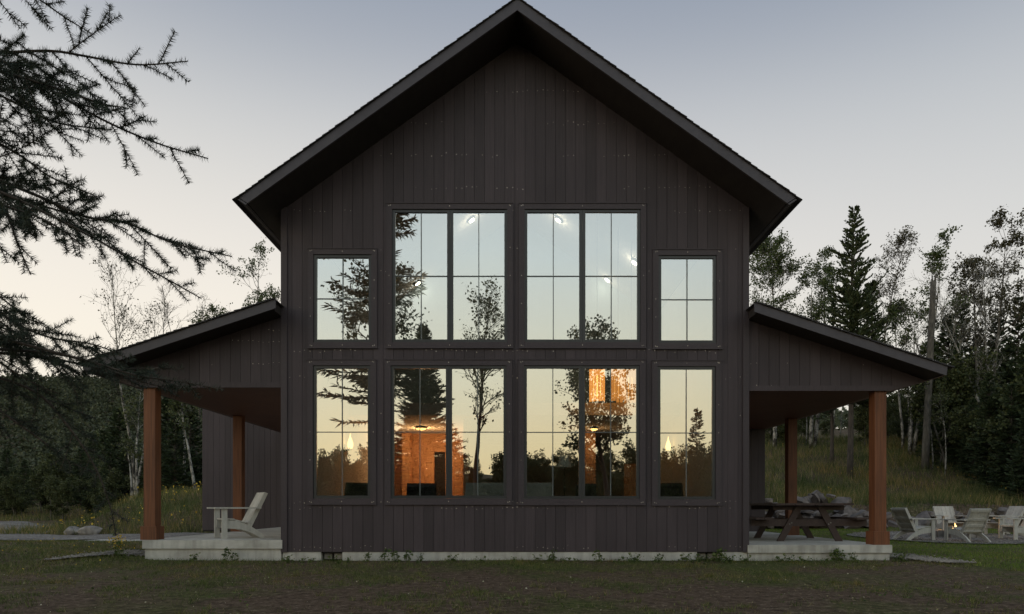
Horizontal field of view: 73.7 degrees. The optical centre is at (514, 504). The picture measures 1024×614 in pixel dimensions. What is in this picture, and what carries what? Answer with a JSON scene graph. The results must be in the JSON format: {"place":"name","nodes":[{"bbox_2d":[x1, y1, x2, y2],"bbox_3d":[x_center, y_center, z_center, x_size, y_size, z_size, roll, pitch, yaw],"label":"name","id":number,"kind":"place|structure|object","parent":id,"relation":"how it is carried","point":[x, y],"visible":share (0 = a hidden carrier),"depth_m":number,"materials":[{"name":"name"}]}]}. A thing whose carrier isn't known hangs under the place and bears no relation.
{"place":"outdoors","nodes":[
{"label":"outdoors","id":0,"kind":"place"},
{"bbox_2d":[1,557,992,613],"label":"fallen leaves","id":1,"kind":"object","parent":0,"point":[483,581],"visible":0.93,"depth_m":8.35,"materials":[{"name":"brown plant"}]},
{"bbox_2d":[0,390,1023,613],"bbox_3d":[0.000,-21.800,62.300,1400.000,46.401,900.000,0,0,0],"label":"ground","id":2,"kind":"structure","parent":0,"point":[764,594],"depth_m":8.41,"materials":[{"name":"plant"}]},
{"bbox_2d":[0,475,9,512],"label":"woodland bush","id":3,"kind":"object","parent":2,"relation":"on","point":[3,479],"visible":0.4,"depth_m":48.45,"materials":[{"name":"green plant"}]},
{"bbox_2d":[0,449,17,507],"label":"conifer tree","id":4,"kind":"object","parent":2,"relation":"on","point":[4,469],"visible":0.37,"depth_m":56.89,"materials":[{"name":"green plant"}]},
{"bbox_2d":[0,467,28,514],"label":"conifer tree","id":5,"kind":"object","parent":2,"relation":"on","point":[11,472],"visible":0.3,"depth_m":48.93,"materials":[{"name":"green plant"}]},
{"bbox_2d":[0,472,38,516],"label":"woodland bush","id":6,"kind":"object","parent":2,"relation":"on","point":[16,500],"visible":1,"depth_m":46.56,"materials":[{"name":"green plant"}]},
{"bbox_2d":[17,459,38,507],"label":"conifer tree","id":7,"kind":"object","parent":2,"relation":"on","point":[23,469],"visible":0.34,"depth_m":54.97,"materials":[{"name":"green plant"}]},
{"bbox_2d":[14,465,42,506],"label":"woodland bush","id":8,"kind":"object","parent":2,"relation":"on","point":[34,469],"visible":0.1,"depth_m":59.86,"materials":[{"name":"green plant"}]},
{"bbox_2d":[20,461,56,512],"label":"woodland bush","id":9,"kind":"object","parent":2,"relation":"on","point":[36,481],"visible":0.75,"depth_m":49.36,"materials":[{"name":"green plant"}]},
{"bbox_2d":[38,474,65,518],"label":"woodland bush","id":10,"kind":"object","parent":2,"relation":"on","point":[52,481],"visible":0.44,"depth_m":43.68,"materials":[{"name":"green plant"}]},
{"bbox_2d":[36,452,71,502],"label":"woodland bush","id":11,"kind":"object","parent":2,"relation":"on","point":[58,474],"visible":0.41,"depth_m":64.98,"materials":[{"name":"green plant"}]},
{"bbox_2d":[48,480,78,519],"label":"woodland bush","id":12,"kind":"object","parent":2,"relation":"on","point":[62,493],"visible":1,"depth_m":42.70,"materials":[{"name":"green plant"}]},
{"bbox_2d":[63,526,79,534],"bbox_3d":[-17.197,1.051,26.597,0.584,0.454,0.578,0,0,0],"label":"boulder","id":13,"kind":"object","parent":2,"relation":"on","point":[70,530],"visible":0.67,"depth_m":26.38,"materials":[{"name":"grey stone"}]},
{"bbox_2d":[63,448,89,507],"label":"conifer tree","id":14,"kind":"object","parent":2,"relation":"on","point":[75,499],"visible":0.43,"depth_m":53.82,"materials":[{"name":"green plant"}]},
{"bbox_2d":[77,526,101,534],"bbox_3d":[-16.303,1.009,26.214,0.888,0.442,0.525,0,0,-14],"label":"boulder","id":15,"kind":"object","parent":2,"relation":"on","point":[90,530],"visible":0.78,"depth_m":25.99,"materials":[{"name":"grey stone"}]},
{"bbox_2d":[72,461,107,514],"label":"woodland bush","id":16,"kind":"object","parent":2,"relation":"on","point":[81,485],"visible":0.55,"depth_m":44.55,"materials":[{"name":"green plant"}]},
{"bbox_2d":[0,521,211,539],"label":"gravel drive","id":17,"kind":"structure","parent":2,"relation":"on","point":[22,536],"depth_m":24.44,"materials":[{"name":"gravel"}]},
{"bbox_2d":[86,467,129,509],"bbox_3d":[-23.484,-0.590,39.787,2.701,3.237,2.118,0,0,-8],"label":"woodland bush","id":18,"kind":"object","parent":2,"relation":"on","point":[114,478],"visible":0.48,"depth_m":39.45,"materials":[{"name":"green plant"}]},
{"bbox_2d":[91,450,128,515],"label":"conifer tree","id":19,"kind":"object","parent":2,"relation":"on","point":[110,456],"visible":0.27,"depth_m":42.87,"materials":[{"name":"green plant"}]},
{"bbox_2d":[86,407,140,513],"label":"conifer tree","id":20,"kind":"object","parent":2,"relation":"on","point":[114,436],"visible":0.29,"depth_m":46.59,"materials":[{"name":"green plant"}]},
{"bbox_2d":[108,534,127,558],"bbox_3d":[-6.940,0.721,11.936,0.292,0.472,0.523,0,0,-44],"label":"yellow flower clump","id":21,"kind":"object","parent":2,"relation":"on","point":[119,541],"visible":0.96,"depth_m":11.97,"materials":[{"name":"green plant"}]},
{"bbox_2d":[0,0,237,536],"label":"spruce tree","id":22,"kind":"object","parent":2,"relation":"on","point":[15,344],"visible":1,"depth_m":2.87,"materials":[{"name":"green plant"}]},
{"bbox_2d":[110,434,142,495],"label":"conifer tree","id":23,"kind":"object","parent":2,"relation":"on","point":[121,462],"visible":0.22,"depth_m":43.69,"materials":[{"name":"green plant"}]},
{"bbox_2d":[112,432,143,498],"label":"birch tree","id":24,"kind":"object","parent":2,"relation":"on","point":[127,448],"visible":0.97,"depth_m":35.95,"materials":[{"name":"green plant"}]},
{"bbox_2d":[80,250,178,498],"bbox_3d":[-21.458,-6.347,38.444,3.854,14.801,7.363,0,0,1],"label":"aspen tree","id":25,"kind":"object","parent":2,"relation":"on","point":[117,317],"visible":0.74,"depth_m":37.03,"materials":[{"name":"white plant"}]},
{"bbox_2d":[117,389,143,496],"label":"birch tree","id":26,"kind":"object","parent":2,"relation":"on","point":[140,405],"visible":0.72,"depth_m":37.55,"materials":[{"name":"green plant"}]},
{"bbox_2d":[132,426,172,495],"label":"conifer tree","id":27,"kind":"object","parent":2,"relation":"on","point":[163,446],"visible":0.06,"depth_m":39.88,"materials":[{"name":"green plant"}]},
{"bbox_2d":[153,292,173,444],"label":"bare tree","id":28,"kind":"object","parent":2,"relation":"on","point":[164,326],"visible":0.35,"depth_m":43.95,"materials":[{"name":"grey plant"}]},
{"bbox_2d":[138,397,200,488],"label":"conifer tree","id":29,"kind":"object","parent":2,"relation":"on","point":[165,416],"visible":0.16,"depth_m":41.66,"materials":[{"name":"green plant"}]},
{"bbox_2d":[161,416,198,490],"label":"conifer tree","id":30,"kind":"object","parent":2,"relation":"on","point":[174,469],"visible":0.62,"depth_m":37.85,"materials":[{"name":"green plant"}]},
{"bbox_2d":[164,399,195,489],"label":"birch tree","id":31,"kind":"object","parent":2,"relation":"on","point":[175,405],"visible":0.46,"depth_m":36.56,"materials":[{"name":"green plant"}]},
{"bbox_2d":[165,399,199,486],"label":"birch tree","id":32,"kind":"object","parent":2,"relation":"on","point":[189,409],"visible":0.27,"depth_m":39.42,"materials":[{"name":"green plant"}]},
{"bbox_2d":[152,283,217,487],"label":"bare tree","id":33,"kind":"object","parent":2,"relation":"on","point":[162,301],"visible":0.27,"depth_m":44.83,"materials":[{"name":"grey plant"}]},
{"bbox_2d":[174,405,201,487],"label":"conifer tree","id":34,"kind":"object","parent":2,"relation":"on","point":[196,438],"visible":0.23,"depth_m":44.02,"materials":[{"name":"green plant"}]},
{"bbox_2d":[188,239,280,323],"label":"aspen tree","id":35,"kind":"object","parent":2,"relation":"on","point":[275,295],"visible":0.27,"depth_m":47.01,"materials":[{"name":"green plant"}]},
{"bbox_2d":[0,372,855,491],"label":"hill forest","id":36,"kind":"object","parent":2,"relation":"on","point":[99,407],"visible":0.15,"depth_m":154.04,"materials":[{"name":"plant"}]},
{"bbox_2d":[2,462,1001,568],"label":"meadow flowers","id":37,"kind":"object","parent":2,"relation":"on","point":[171,513],"visible":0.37,"depth_m":28.43,"materials":[{"name":"yellow plant"}]},
{"bbox_2d":[0,431,1023,534],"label":"meadow grass","id":38,"kind":"structure","parent":2,"relation":"on","point":[946,497],"depth_m":32.34,"materials":[{"name":"plant"}]},
{"bbox_2d":[0,554,1023,613],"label":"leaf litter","id":39,"kind":"object","parent":2,"relation":"on","point":[523,590],"visible":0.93,"depth_m":7.77,"materials":[{"name":"plant"}]},
{"bbox_2d":[80,0,954,560],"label":"house","id":40,"kind":"structure","parent":2,"relation":"on","point":[514,312],"depth_m":12.30,"materials":[{"name":"paint"}]},
{"bbox_2d":[207,492,267,538],"bbox_3d":[-5.306,0.191,13.076,0.965,0.875,0.800,0,0,-34],"label":"garden chair","id":41,"kind":"object","parent":40,"relation":"on","point":[224,523],"visible":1,"depth_m":12.97,"materials":[{"name":"wood"}]},
{"bbox_2d":[307,248,376,347],"bbox_3d":[-3.106,-3.721,12.320,1.264,1.810,0.109,0,0,0],"label":"window","id":42,"kind":"structure","parent":40,"relation":"in","point":[342,282],"depth_m":12.33,"materials":[{"name":"glass"}]},
{"bbox_2d":[307,359,376,504],"bbox_3d":[-3.117,-1.315,12.320,1.256,2.625,0.109,0,0,0],"label":"window","id":43,"kind":"structure","parent":40,"relation":"in","point":[341,393],"depth_m":12.33,"materials":[{"name":"glass"}]},
{"bbox_2d":[384,359,512,504],"bbox_3d":[-1.195,-1.315,12.320,2.302,2.625,0.109,0,0,0],"label":"window","id":44,"kind":"structure","parent":40,"relation":"in","point":[448,422],"depth_m":12.33,"materials":[{"name":"glass"}]},
{"bbox_2d":[386,202,512,347],"bbox_3d":[-1.176,-4.128,12.320,2.294,2.625,0.109,0,0,0],"label":"window","id":45,"kind":"structure","parent":40,"relation":"in","point":[449,273],"depth_m":12.33,"materials":[{"name":"glass"}]},
{"bbox_2d":[518,359,645,504],"bbox_3d":[1.203,-1.311,12.320,2.302,2.633,0.109,0,0,0],"label":"window","id":46,"kind":"structure","parent":40,"relation":"in","point":[578,419],"depth_m":12.33,"materials":[{"name":"glass"}]},
{"bbox_2d":[518,202,646,347],"bbox_3d":[1.215,-4.128,12.320,2.309,2.625,0.109,0,0,0],"label":"window","id":47,"kind":"structure","parent":40,"relation":"in","point":[585,270],"depth_m":12.33,"materials":[{"name":"glass"}]},
{"bbox_2d":[652,360,721,505],"bbox_3d":[3.090,-1.299,12.320,1.264,2.625,0.109,0,0,0],"label":"window","id":48,"kind":"structure","parent":40,"relation":"in","point":[687,401],"depth_m":12.33,"materials":[{"name":"glass"}]},
{"bbox_2d":[653,248,722,348],"bbox_3d":[3.106,-3.705,12.320,1.264,1.810,0.109,0,0,0],"label":"window","id":49,"kind":"structure","parent":40,"relation":"in","point":[687,290],"depth_m":12.33,"materials":[{"name":"glass"}]},
{"bbox_2d":[749,503,868,540],"bbox_3d":[5.850,0.343,14.250,2.300,0.755,1.900,0,0,0],"label":"picnic table","id":50,"kind":"object","parent":40,"relation":"on","point":[795,518],"visible":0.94,"depth_m":13.58,"materials":[{"name":"brown wood"}]},
{"bbox_2d":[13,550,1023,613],"bbox_3d":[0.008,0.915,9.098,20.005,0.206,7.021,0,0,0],"label":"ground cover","id":51,"kind":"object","parent":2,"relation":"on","point":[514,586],"visible":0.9,"depth_m":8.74,"materials":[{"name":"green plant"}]},
{"bbox_2d":[44,531,1023,562],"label":"gravel stones","id":52,"kind":"object","parent":2,"relation":"on","point":[928,558],"visible":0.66,"depth_m":12.71,"materials":[{"name":"gravel"}]},
{"bbox_2d":[765,424,784,444],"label":"woodland bush","id":53,"kind":"object","parent":2,"relation":"on","point":[768,435],"visible":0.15,"depth_m":46.52,"materials":[{"name":"green plant"}]},
{"bbox_2d":[749,227,814,448],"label":"aspen tree","id":54,"kind":"object","parent":2,"relation":"on","point":[774,254],"visible":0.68,"depth_m":44.56,"materials":[{"name":"green plant"}]},
{"bbox_2d":[797,415,815,439],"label":"woodland bush","id":55,"kind":"object","parent":2,"relation":"on","point":[803,422],"visible":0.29,"depth_m":48.93,"materials":[{"name":"green plant"}]},
{"bbox_2d":[794,245,843,447],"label":"aspen tree","id":56,"kind":"object","parent":2,"relation":"on","point":[822,305],"visible":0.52,"depth_m":45.47,"materials":[{"name":"green plant"}]},
{"bbox_2d":[820,417,829,435],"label":"woodland bush","id":57,"kind":"object","parent":2,"relation":"on","point":[823,425],"visible":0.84,"depth_m":55.92,"materials":[{"name":"green plant"}]},
{"bbox_2d":[813,299,839,463],"bbox_3d":[18.100,-7.066,39.123,1.805,9.746,1.714,0,0,-37],"label":"pine tree","id":58,"kind":"object","parent":2,"relation":"on","point":[830,413],"visible":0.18,"depth_m":38.94,"materials":[{"name":"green plant"}]},
{"bbox_2d":[767,510,925,528],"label":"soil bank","id":59,"kind":"structure","parent":2,"relation":"on","point":[825,527],"depth_m":25.35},
{"bbox_2d":[915,510,931,525],"bbox_3d":[15.585,0.589,26.074,0.602,0.250,0.866,-23,25,54],"label":"slate rock","id":60,"kind":"object","parent":59,"relation":"on","point":[925,514],"visible":0.55,"depth_m":25.95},
{"bbox_2d":[841,505,854,516],"bbox_3d":[12.270,0.393,25.100,0.553,0.806,0.286,1,-23,-5],"label":"slate rock","id":61,"kind":"object","parent":2,"relation":"on","point":[848,509],"visible":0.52,"depth_m":25.06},
{"bbox_2d":[854,404,868,445],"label":"woodland bush","id":62,"kind":"object","parent":2,"relation":"on","point":[862,419],"visible":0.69,"depth_m":46.03,"materials":[{"name":"green plant"}]},
{"bbox_2d":[815,205,911,478],"bbox_3d":[17.790,-8.533,36.168,4.921,14.398,5.490,0,0,-25],"label":"spruce tree","id":63,"kind":"object","parent":2,"relation":"on","point":[853,301],"visible":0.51,"depth_m":35.52,"materials":[{"name":"green plant"}]},
{"bbox_2d":[855,279,893,408],"bbox_3d":[19.327,-6.951,37.050,2.480,10.641,2.569,0,0,0],"label":"pine tree","id":64,"kind":"object","parent":2,"relation":"on","point":[875,319],"visible":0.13,"depth_m":36.89,"materials":[{"name":"green plant"}]},
{"bbox_2d":[863,225,920,342],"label":"aspen tree","id":65,"kind":"object","parent":2,"relation":"on","point":[899,241],"visible":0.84,"depth_m":43.88,"materials":[{"name":"green plant"}]},
{"bbox_2d":[886,398,901,437],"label":"woodland bush","id":66,"kind":"object","parent":2,"relation":"on","point":[891,407],"visible":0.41,"depth_m":49.77,"materials":[{"name":"green plant"}]},
{"bbox_2d":[878,297,912,447],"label":"aspen tree","id":67,"kind":"object","parent":2,"relation":"on","point":[898,304],"visible":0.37,"depth_m":44.11,"materials":[{"name":"green plant"}]},
{"bbox_2d":[887,391,910,435],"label":"woodland bush","id":68,"kind":"object","parent":2,"relation":"on","point":[894,398],"visible":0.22,"depth_m":52.17,"materials":[{"name":"green plant"}]},
{"bbox_2d":[886,396,922,442],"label":"woodland bush","id":69,"kind":"object","parent":2,"relation":"on","point":[897,425],"visible":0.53,"depth_m":47.31,"materials":[{"name":"green plant"}]},
{"bbox_2d":[900,386,910,437],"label":"birch tree","id":70,"kind":"object","parent":2,"relation":"on","point":[906,391],"visible":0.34,"depth_m":47.06,"materials":[{"name":"white plant"}]},
{"bbox_2d":[916,391,939,468],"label":"birch tree","id":71,"kind":"object","parent":2,"relation":"on","point":[923,397],"visible":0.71,"depth_m":38.08,"materials":[{"name":"green plant"}]},
{"bbox_2d":[884,224,973,454],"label":"aspen tree","id":72,"kind":"object","parent":2,"relation":"on","point":[937,256],"visible":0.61,"depth_m":41.41,"materials":[{"name":"green plant"}]},
{"bbox_2d":[921,255,936,468],"bbox_3d":[23.034,-8.003,37.999,0.820,12.090,0.394,0,0,0],"label":"dead snag","id":73,"kind":"object","parent":2,"relation":"on","point":[925,458],"visible":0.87,"depth_m":37.87,"materials":[{"name":"grey plant"}]},
{"bbox_2d":[847,531,1023,543],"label":"gravel circle","id":74,"kind":"object","parent":2,"relation":"on","point":[941,539],"visible":0.39,"depth_m":18.74,"materials":[{"name":"gravel"}]},
{"bbox_2d":[890,508,940,539],"bbox_3d":[10.957,0.511,18.751,0.965,0.875,0.800,0,0,-6],"label":"garden chair","id":75,"kind":"object","parent":74,"relation":"on","point":[904,521],"visible":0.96,"depth_m":18.58,"materials":[{"name":"wood"}]},
{"bbox_2d":[931,506,966,529],"bbox_3d":[13.749,0.476,21.593,0.800,0.875,0.965,0,0,7],"label":"garden chair","id":76,"kind":"object","parent":74,"relation":"on","point":[944,512],"visible":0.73,"depth_m":21.83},
{"bbox_2d":[930,526,979,537],"bbox_3d":[12.750,0.781,19.750,1.280,0.335,1.280,0,0,0],"label":"fire pit","id":77,"kind":"object","parent":74,"relation":"on","point":[939,533],"visible":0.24,"depth_m":19.43,"materials":[{"name":"grey stone"}]},
{"bbox_2d":[939,508,991,541],"bbox_3d":[11.949,0.524,18.057,0.800,0.875,0.965,0,0,-9],"label":"garden chair","id":78,"kind":"object","parent":74,"relation":"on","point":[975,521],"visible":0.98,"depth_m":17.82,"materials":[{"name":"wood"}]},
{"bbox_2d":[984,506,1023,534],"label":"garden chair","id":79,"kind":"object","parent":74,"relation":"on","point":[1015,512],"visible":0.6,"depth_m":20.86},
{"bbox_2d":[993,518,1023,539],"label":"garden chair","id":80,"kind":"object","parent":74,"relation":"on","point":[1016,530],"visible":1,"depth_m":18.79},
{"bbox_2d":[929,383,952,476],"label":"birch tree","id":81,"kind":"object","parent":2,"relation":"on","point":[939,397],"visible":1,"depth_m":36.11,"materials":[{"name":"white plant"}]},
{"bbox_2d":[905,353,982,468],"bbox_3d":[23.993,-5.235,38.249,4.151,6.534,3.352,0,0,41],"label":"woodland bush","id":82,"kind":"object","parent":2,"relation":"on","point":[959,375],"visible":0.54,"depth_m":37.65,"materials":[{"name":"green plant"}]},
{"bbox_2d":[914,314,978,459],"bbox_3d":[25.460,-6.824,39.877,3.871,8.926,3.647,0,0,43],"label":"conifer tree","id":83,"kind":"object","parent":2,"relation":"on","point":[942,338],"visible":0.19,"depth_m":39.99,"materials":[{"name":"green plant"}]},
{"bbox_2d":[895,261,1001,379],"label":"bare tree","id":84,"kind":"object","parent":2,"relation":"on","point":[919,351],"visible":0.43,"depth_m":41.36,"materials":[{"name":"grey plant"}]},
{"bbox_2d":[930,377,971,467],"bbox_3d":[24.498,-4.612,38.041,2.467,5.572,2.605,0,0,-37],"label":"conifer tree","id":85,"kind":"object","parent":2,"relation":"on","point":[950,450],"visible":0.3,"depth_m":37.92,"materials":[{"name":"green plant"}]},
{"bbox_2d":[902,241,1019,412],"bbox_3d":[24.992,-8.236,37.774,5.190,13.094,4.138,0,0,-4],"label":"bare tree","id":86,"kind":"object","parent":2,"relation":"on","point":[960,330],"visible":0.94,"depth_m":37.82,"materials":[{"name":"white plant"}]},
{"bbox_2d":[944,291,980,387],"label":"conifer tree","id":87,"kind":"object","parent":2,"relation":"on","point":[964,348],"visible":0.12,"depth_m":43.95,"materials":[{"name":"green plant"}]},
{"bbox_2d":[951,399,985,477],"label":"conifer tree","id":88,"kind":"object","parent":2,"relation":"on","point":[971,407],"visible":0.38,"depth_m":36.04,"materials":[{"name":"green plant"}]},
{"bbox_2d":[960,354,981,396],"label":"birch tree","id":89,"kind":"object","parent":2,"relation":"on","point":[969,362],"visible":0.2,"depth_m":38.93,"materials":[{"name":"green plant"}]},
{"bbox_2d":[946,385,1013,475],"bbox_3d":[23.917,-3.692,33.751,3.189,5.616,3.985,0,0,-10],"label":"woodland bush","id":90,"kind":"object","parent":2,"relation":"on","point":[963,421],"visible":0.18,"depth_m":34.48,"materials":[{"name":"green plant"}]},
{"bbox_2d":[960,373,1003,488],"bbox_3d":[22.856,-3.434,32.961,2.566,6.043,2.516,0,0,16],"label":"conifer tree","id":91,"kind":"object","parent":2,"relation":"on","point":[979,447],"visible":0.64,"depth_m":32.90,"materials":[{"name":"green plant"}]},
{"bbox_2d":[944,204,1023,457],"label":"aspen tree","id":92,"kind":"object","parent":2,"relation":"on","point":[1002,294],"visible":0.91,"depth_m":39.16,"materials":[{"name":"green plant"}]},
{"bbox_2d":[968,335,999,412],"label":"conifer tree","id":93,"kind":"object","parent":2,"relation":"on","point":[969,348],"visible":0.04,"depth_m":41.89,"materials":[{"name":"green plant"}]},
{"bbox_2d":[966,338,1005,392],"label":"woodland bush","id":94,"kind":"object","parent":2,"relation":"on","point":[1000,349],"visible":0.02,"depth_m":41.90,"materials":[{"name":"green plant"}]},
{"bbox_2d":[970,344,1008,396],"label":"tree","id":95,"kind":"object","parent":2,"relation":"on","point":[984,361],"visible":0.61,"depth_m":35.92,"materials":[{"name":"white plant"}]},
{"bbox_2d":[968,355,1023,449],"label":"woodland bush","id":96,"kind":"object","parent":2,"relation":"on","point":[1020,390],"visible":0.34,"depth_m":31.51,"materials":[{"name":"green plant"}]},
{"bbox_2d":[987,314,1013,386],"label":"conifer tree","id":97,"kind":"object","parent":2,"relation":"on","point":[994,328],"visible":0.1,"depth_m":42.78,"materials":[{"name":"green plant"}]},
{"bbox_2d":[982,413,1019,474],"bbox_3d":[23.197,-2.537,31.909,2.228,3.924,2.785,0,0,18],"label":"woodland bush","id":98,"kind":"object","parent":2,"relation":"on","point":[991,457],"visible":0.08,"depth_m":32.32,"materials":[{"name":"green plant"}]},
{"bbox_2d":[982,383,1023,493],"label":"conifer tree","id":99,"kind":"object","parent":2,"relation":"on","point":[1005,443],"visible":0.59,"depth_m":30.97,"materials":[{"name":"green plant"}]},
{"bbox_2d":[994,296,1023,391],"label":"conifer tree","id":100,"kind":"object","parent":2,"relation":"on","point":[1010,347],"visible":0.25,"depth_m":40.03,"materials":[{"name":"green plant"}]},
{"bbox_2d":[999,408,1023,500],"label":"conifer tree","id":101,"kind":"object","parent":2,"relation":"on","point":[1017,475],"visible":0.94,"depth_m":29.01,"materials":[{"name":"green plant"}]},
{"bbox_2d":[1003,412,1023,495],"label":"conifer tree","id":102,"kind":"object","parent":2,"relation":"on","point":[1016,432],"visible":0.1,"depth_m":30.45,"materials":[{"name":"green plant"}]},
{"bbox_2d":[1010,337,1023,431],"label":"conifer tree","id":103,"kind":"object","parent":2,"relation":"on","point":[1020,362],"visible":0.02,"depth_m":32.93,"materials":[{"name":"green plant"}]},
{"bbox_3d":[11.384,0.135,25.962,0.625,0.190,1.044,-17,34,16],"label":"slate rock","id":104,"kind":"object","parent":2,"relation":"on","visible":0},
{"bbox_2d":[811,490,827,502],"bbox_3d":[11.616,-0.258,25.970,0.250,0.691,0.425,-42,-3,3],"label":"slate rock","id":105,"kind":"object","parent":104,"relation":"on","point":[822,498],"visible":0.71,"depth_m":25.82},
{"bbox_2d":[0,0,1023,428],"label":"sky","id":106,"kind":"structure","parent":0,"point":[905,112],"materials":[{"name":"blue"}]},
{"bbox_2d":[765,527,1023,570],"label":"lawn","id":107,"kind":"structure","parent":0,"point":[927,549],"depth_m":15.52,"materials":[{"name":"plant"}]},
{"bbox_3d":[11.927,0.013,25.552,0.571,0.149,0.821,-11,-1,-12],"label":"slate rock","id":108,"kind":"object","parent":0,"visible":0},
{"bbox_2d":[831,497,851,510],"bbox_3d":[12.170,-0.051,25.446,0.777,0.533,0.339,-11,-39,15],"label":"slate rock","id":109,"kind":"object","parent":108,"relation":"on","point":[843,500],"visible":0.59,"depth_m":25.37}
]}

